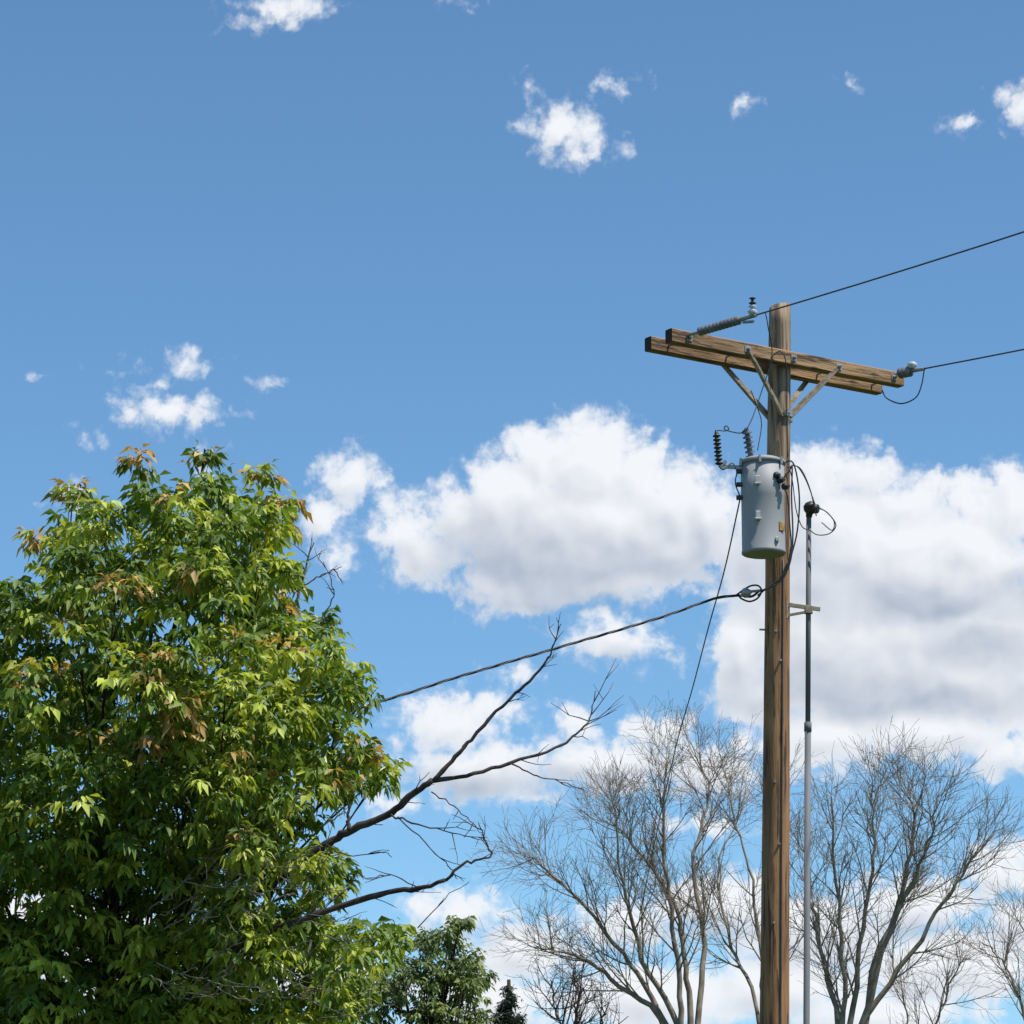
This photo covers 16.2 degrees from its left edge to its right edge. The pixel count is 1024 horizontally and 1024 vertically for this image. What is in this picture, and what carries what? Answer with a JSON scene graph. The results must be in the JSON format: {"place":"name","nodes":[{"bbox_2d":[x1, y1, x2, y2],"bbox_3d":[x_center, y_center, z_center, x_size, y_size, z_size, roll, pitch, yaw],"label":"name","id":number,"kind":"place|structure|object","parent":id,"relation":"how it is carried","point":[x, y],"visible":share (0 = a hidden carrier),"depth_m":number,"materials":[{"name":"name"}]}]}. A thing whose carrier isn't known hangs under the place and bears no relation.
{"place":"outdoors","nodes":[
{"label":"outdoors","id":0,"kind":"place"},
{"bbox_2d":[0,0,1023,1023],"label":"sky","id":1,"kind":"structure","parent":0,"point":[418,260],"materials":[{"name":"blue"}]},
{"label":"ground","id":2,"kind":"structure","parent":0,"visible":0},
{"bbox_2d":[0,439,623,1023],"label":"boxelder tree","id":3,"kind":"object","parent":2,"relation":"on","point":[204,773],"visible":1,"depth_m":21.01,"materials":[{"name":"green plant"}]},
{"bbox_2d":[317,915,502,1023],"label":"green tree","id":4,"kind":"object","parent":2,"relation":"on","point":[469,984],"visible":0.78,"depth_m":41.64,"materials":[{"name":"green plant"}]},
{"bbox_2d":[489,979,527,1023],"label":"spruce tree","id":5,"kind":"object","parent":2,"relation":"on","point":[506,1007],"visible":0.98,"depth_m":59.62,"materials":[{"name":"green plant"}]},
{"bbox_2d":[506,930,632,1023],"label":"bare shrub","id":6,"kind":"object","parent":2,"relation":"on","point":[578,999],"visible":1,"depth_m":49.67,"materials":[{"name":"brown plant"}]},
{"bbox_2d":[472,695,755,1023],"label":"bare tree","id":7,"kind":"object","parent":2,"relation":"on","point":[664,885],"visible":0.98,"depth_m":61.75,"materials":[{"name":"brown plant"}]},
{"bbox_2d":[669,710,850,1023],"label":"bare tree","id":8,"kind":"object","parent":2,"relation":"on","point":[756,925],"visible":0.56,"depth_m":68.38,"materials":[{"name":"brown plant"}]},
{"bbox_2d":[645,303,903,1023],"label":"utility pole","id":9,"kind":"object","parent":2,"relation":"on","point":[725,354],"visible":0.93,"depth_m":30.50,"materials":[{"name":"brown wood"}]},
{"bbox_2d":[61,563,786,788],"bbox_3d":[-1.282,1.348,27.505,8.960,3.140,0.581,11,-17,-38],"label":"service drop cable","id":10,"kind":"object","parent":9,"relation":"attached to","point":[746,592],"visible":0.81,"depth_m":29.62,"materials":[{"name":"black rubber"}]},
{"bbox_2d":[713,425,799,595],"bbox_3d":[2.107,-0.012,30.377,0.714,1.462,0.482,11,-17,-39],"label":"pole transformer","id":11,"kind":"object","parent":9,"relation":"attached to","point":[763,486],"visible":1,"depth_m":30.32,"materials":[{"name":"paint"}]},
{"bbox_2d":[628,500,739,979],"bbox_3d":[1.853,3.711,44.129,0.108,1.141,28.402,0,-13,0],"label":"guy wire","id":12,"kind":"object","parent":11,"relation":"attached to","point":[685,713],"visible":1,"depth_m":37.31,"materials":[{"name":"metal"}]},
{"bbox_2d":[686,297,925,378],"bbox_3d":[2.668,-1.427,30.620,2.391,0.215,1.054,9,-16,-33],"label":"dead end insulator","id":13,"kind":"object","parent":9,"relation":"attached to","point":[910,369],"visible":1,"depth_m":30.01,"materials":[{"name":"ceramic"}]},
{"bbox_2d":[746,231,1023,456],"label":"power line","id":14,"kind":"object","parent":13,"relation":"attached to","point":[765,312],"visible":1,"depth_m":30.49,"materials":[{"name":"metal"}]},
{"bbox_2d":[786,465,835,1023],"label":"electrical conduit","id":15,"kind":"object","parent":9,"relation":"attached to","point":[811,508],"visible":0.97,"depth_m":30.32,"materials":[{"name":"metal"}]},
{"bbox_2d":[754,718,1023,1023],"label":"bare tree","id":16,"kind":"object","parent":2,"relation":"on","point":[871,1003],"visible":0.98,"depth_m":58.80,"materials":[{"name":"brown plant"}]},
{"bbox_2d":[862,869,1023,1023],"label":"bare tree","id":17,"kind":"object","parent":2,"relation":"on","point":[1017,991],"visible":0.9,"depth_m":69.37,"materials":[{"name":"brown plant"}]}
]}

